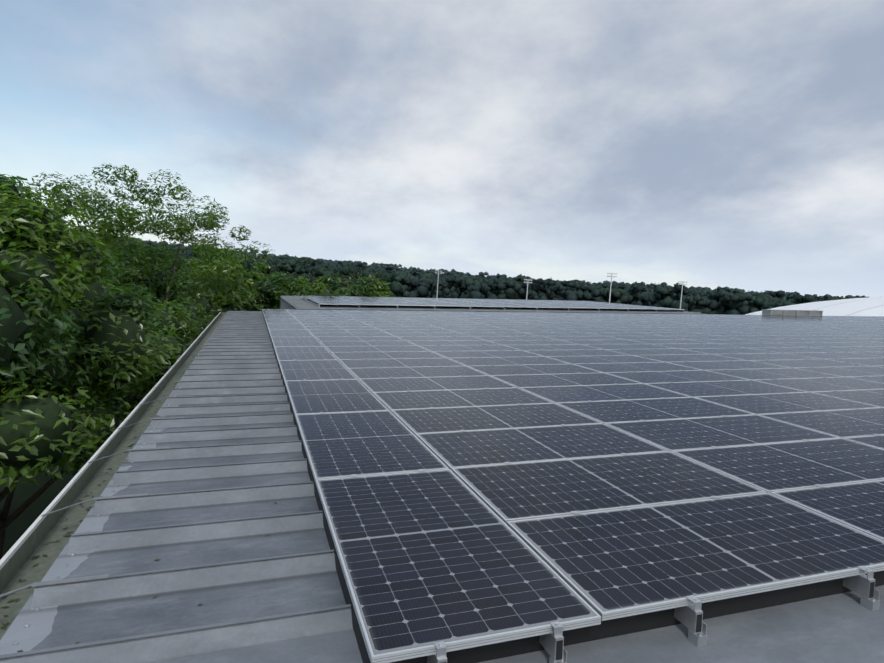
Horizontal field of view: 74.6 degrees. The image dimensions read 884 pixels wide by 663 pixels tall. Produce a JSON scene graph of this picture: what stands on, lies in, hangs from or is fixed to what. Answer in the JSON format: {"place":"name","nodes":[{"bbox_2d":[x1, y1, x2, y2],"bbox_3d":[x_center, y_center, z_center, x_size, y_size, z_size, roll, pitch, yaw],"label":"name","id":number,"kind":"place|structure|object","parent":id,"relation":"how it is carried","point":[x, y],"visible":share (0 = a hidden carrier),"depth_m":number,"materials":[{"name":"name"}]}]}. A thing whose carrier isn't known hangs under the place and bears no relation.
{"place":"outdoors","nodes":[
{"label":"outdoors","id":0,"kind":"place"},
{"bbox_2d":[0,180,145,467],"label":"tree","id":1,"kind":"object","parent":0,"point":[11,330],"visible":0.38,"depth_m":8.23,"materials":[{"name":"green plant"}]},
{"bbox_2d":[0,307,218,556],"bbox_3d":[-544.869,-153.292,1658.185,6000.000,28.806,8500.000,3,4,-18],"label":"terrain","id":2,"kind":"structure","parent":0,"point":[19,525],"depth_m":25.14,"materials":[{"name":"green plant"}]},
{"bbox_2d":[0,174,183,501],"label":"tree","id":3,"kind":"object","parent":2,"relation":"on","point":[70,273],"depth_m":8.60,"materials":[{"name":"green plant"}]},
{"bbox_2d":[64,225,122,304],"bbox_3d":[-14.395,1.844,15.585,11.230,12.776,10.790,3,4,-18],"label":"tree","id":4,"kind":"object","parent":2,"relation":"on","point":[111,291],"visible":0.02,"depth_m":17.26,"materials":[{"name":"green plant"}]},
{"bbox_2d":[0,241,194,559],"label":"tree","id":5,"kind":"object","parent":2,"relation":"on","point":[153,382],"depth_m":15.13,"materials":[{"name":"green plant"}]},
{"bbox_2d":[82,233,182,271],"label":"tree","id":6,"kind":"object","parent":2,"relation":"on","point":[138,241],"depth_m":45.14,"materials":[{"name":"green plant"}]},
{"bbox_2d":[79,282,216,464],"bbox_3d":[-12.833,2.826,21.389,9.475,10.204,9.078,3,4,-18],"label":"tree","id":7,"kind":"object","parent":2,"relation":"on","point":[178,308],"depth_m":21.15,"materials":[{"name":"green plant"}]},
{"bbox_2d":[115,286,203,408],"bbox_3d":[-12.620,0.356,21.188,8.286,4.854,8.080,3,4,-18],"label":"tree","id":8,"kind":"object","parent":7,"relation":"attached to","point":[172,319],"visible":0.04,"depth_m":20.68,"materials":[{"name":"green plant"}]},
{"bbox_2d":[32,164,272,308],"bbox_3d":[-15.563,-0.510,29.799,13.112,15.226,12.264,3,4,-18],"label":"tall locust tree","id":9,"kind":"object","parent":2,"relation":"on","point":[128,218],"depth_m":27.67,"materials":[{"name":"green plant"}]},
{"bbox_2d":[101,233,221,328],"bbox_3d":[-20.715,-0.088,37.490,12.239,12.558,12.135,3,4,-18],"label":"tree","id":10,"kind":"object","parent":2,"relation":"on","point":[155,289],"depth_m":36.53,"materials":[{"name":"green plant"}]},
{"bbox_2d":[175,253,255,329],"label":"tree","id":11,"kind":"object","parent":2,"relation":"on","point":[228,291],"depth_m":49.23,"materials":[{"name":"green plant"}]},
{"bbox_2d":[67,229,387,323],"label":"forest trees","id":12,"kind":"object","parent":2,"relation":"on","point":[310,276],"depth_m":227.77,"materials":[{"name":"green"}]},
{"bbox_2d":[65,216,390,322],"bbox_3d":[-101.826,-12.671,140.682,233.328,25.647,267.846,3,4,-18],"label":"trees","id":13,"kind":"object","parent":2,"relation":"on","point":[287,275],"depth_m":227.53,"materials":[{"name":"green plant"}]},
{"bbox_2d":[233,262,311,310],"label":"tree","id":14,"kind":"object","parent":2,"relation":"on","point":[272,280],"depth_m":53.75,"materials":[{"name":"green plant"}]},
{"bbox_2d":[285,274,350,295],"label":"tree","id":15,"kind":"object","parent":2,"relation":"on","point":[321,291],"visible":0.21,"depth_m":60.67,"materials":[{"name":"green plant"}]},
{"bbox_2d":[333,276,395,296],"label":"tree","id":16,"kind":"object","parent":2,"relation":"on","point":[376,291],"visible":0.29,"depth_m":66.84,"materials":[{"name":"green plant"}]},
{"bbox_2d":[435,270,441,297],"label":"field light pole","id":17,"kind":"object","parent":2,"relation":"on","point":[437,283],"visible":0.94,"depth_m":338.48,"materials":[{"name":"grey metal"}]},
{"bbox_2d":[280,298,674,313],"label":"building walls","id":18,"kind":"structure","parent":2,"relation":"on","point":[285,304],"depth_m":33.85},
{"bbox_2d":[280,296,702,313],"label":"roof","id":19,"kind":"structure","parent":18,"relation":"on","point":[297,302],"depth_m":33.95,"materials":[{"name":"grey metal"}]},
{"bbox_2d":[301,296,683,311],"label":"solar panel supports","id":20,"kind":"object","parent":18,"relation":"on","point":[358,306],"visible":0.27,"depth_m":35.73,"materials":[{"name":"grey metal"}]},
{"bbox_2d":[303,295,684,309],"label":"array frames","id":21,"kind":"structure","parent":20,"relation":"on","point":[479,304],"depth_m":35.80,"materials":[{"name":"silver metal"}]},
{"bbox_2d":[140,240,868,314],"bbox_3d":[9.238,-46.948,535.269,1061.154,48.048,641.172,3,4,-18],"label":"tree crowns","id":22,"kind":"object","parent":2,"relation":"on","point":[734,304],"visible":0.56,"depth_m":372.57,"materials":[{"name":"green plant"}]},
{"bbox_2d":[142,240,866,306],"bbox_3d":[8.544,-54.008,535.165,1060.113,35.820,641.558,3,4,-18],"label":"wood leaf clumps","id":23,"kind":"object","parent":22,"relation":"on","point":[431,270],"visible":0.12,"depth_m":390.49,"materials":[{"name":"green plant"}]},
{"bbox_2d":[524,279,531,299],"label":"field light pole","id":24,"kind":"object","parent":2,"relation":"on","point":[527,286],"visible":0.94,"depth_m":276.04,"materials":[{"name":"grey metal"}]},
{"bbox_2d":[607,272,616,302],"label":"field light pole","id":25,"kind":"object","parent":2,"relation":"on","point":[611,276],"visible":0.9,"depth_m":246.96,"materials":[{"name":"grey metal"}]},
{"bbox_2d":[678,281,686,308],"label":"field light pole","id":26,"kind":"object","parent":2,"relation":"on","point":[681,291],"visible":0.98,"depth_m":276.69,"materials":[{"name":"grey metal"}]},
{"bbox_2d":[745,297,883,315],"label":"sports dome","id":27,"kind":"structure","parent":2,"relation":"on","point":[871,306],"depth_m":80.02,"materials":[{"name":"white fabric"}]},
{"bbox_2d":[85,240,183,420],"bbox_3d":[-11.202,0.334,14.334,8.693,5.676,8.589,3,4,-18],"label":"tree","id":28,"kind":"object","parent":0,"point":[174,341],"visible":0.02,"depth_m":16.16,"materials":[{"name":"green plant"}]},
{"bbox_2d":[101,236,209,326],"bbox_3d":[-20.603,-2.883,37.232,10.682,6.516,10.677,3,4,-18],"label":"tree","id":29,"kind":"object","parent":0,"point":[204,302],"visible":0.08,"depth_m":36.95,"materials":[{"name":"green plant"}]},
{"bbox_2d":[182,258,248,307],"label":"tree","id":30,"kind":"object","parent":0,"point":[210,297],"visible":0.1,"depth_m":49.01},
{"bbox_2d":[300,276,347,295],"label":"tree","id":31,"kind":"object","parent":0,"point":[326,293],"visible":0.06,"depth_m":60.74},
{"bbox_2d":[0,0,883,297],"label":"sky","id":32,"kind":"structure","parent":0,"point":[739,144],"materials":[{"name":"grey"}]},
{"bbox_2d":[302,295,675,308],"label":"solar panels","id":33,"kind":"object","parent":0,"point":[410,301],"visible":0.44,"depth_m":38.13,"materials":[{"name":"blue glass"}]},
{"bbox_2d":[401,292,711,311],"bbox_3d":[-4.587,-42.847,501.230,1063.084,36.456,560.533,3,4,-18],"label":"wood shade","id":34,"kind":"object","parent":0,"point":[517,297],"depth_m":450.38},
{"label":"building walls","id":35,"kind":"object","parent":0,"visible":0},
{"bbox_2d":[0,309,883,662],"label":"metal roof","id":36,"kind":"object","parent":35,"relation":"on","point":[276,485],"visible":1,"depth_m":4.10,"materials":[{"name":"grey metal"}]}
]}

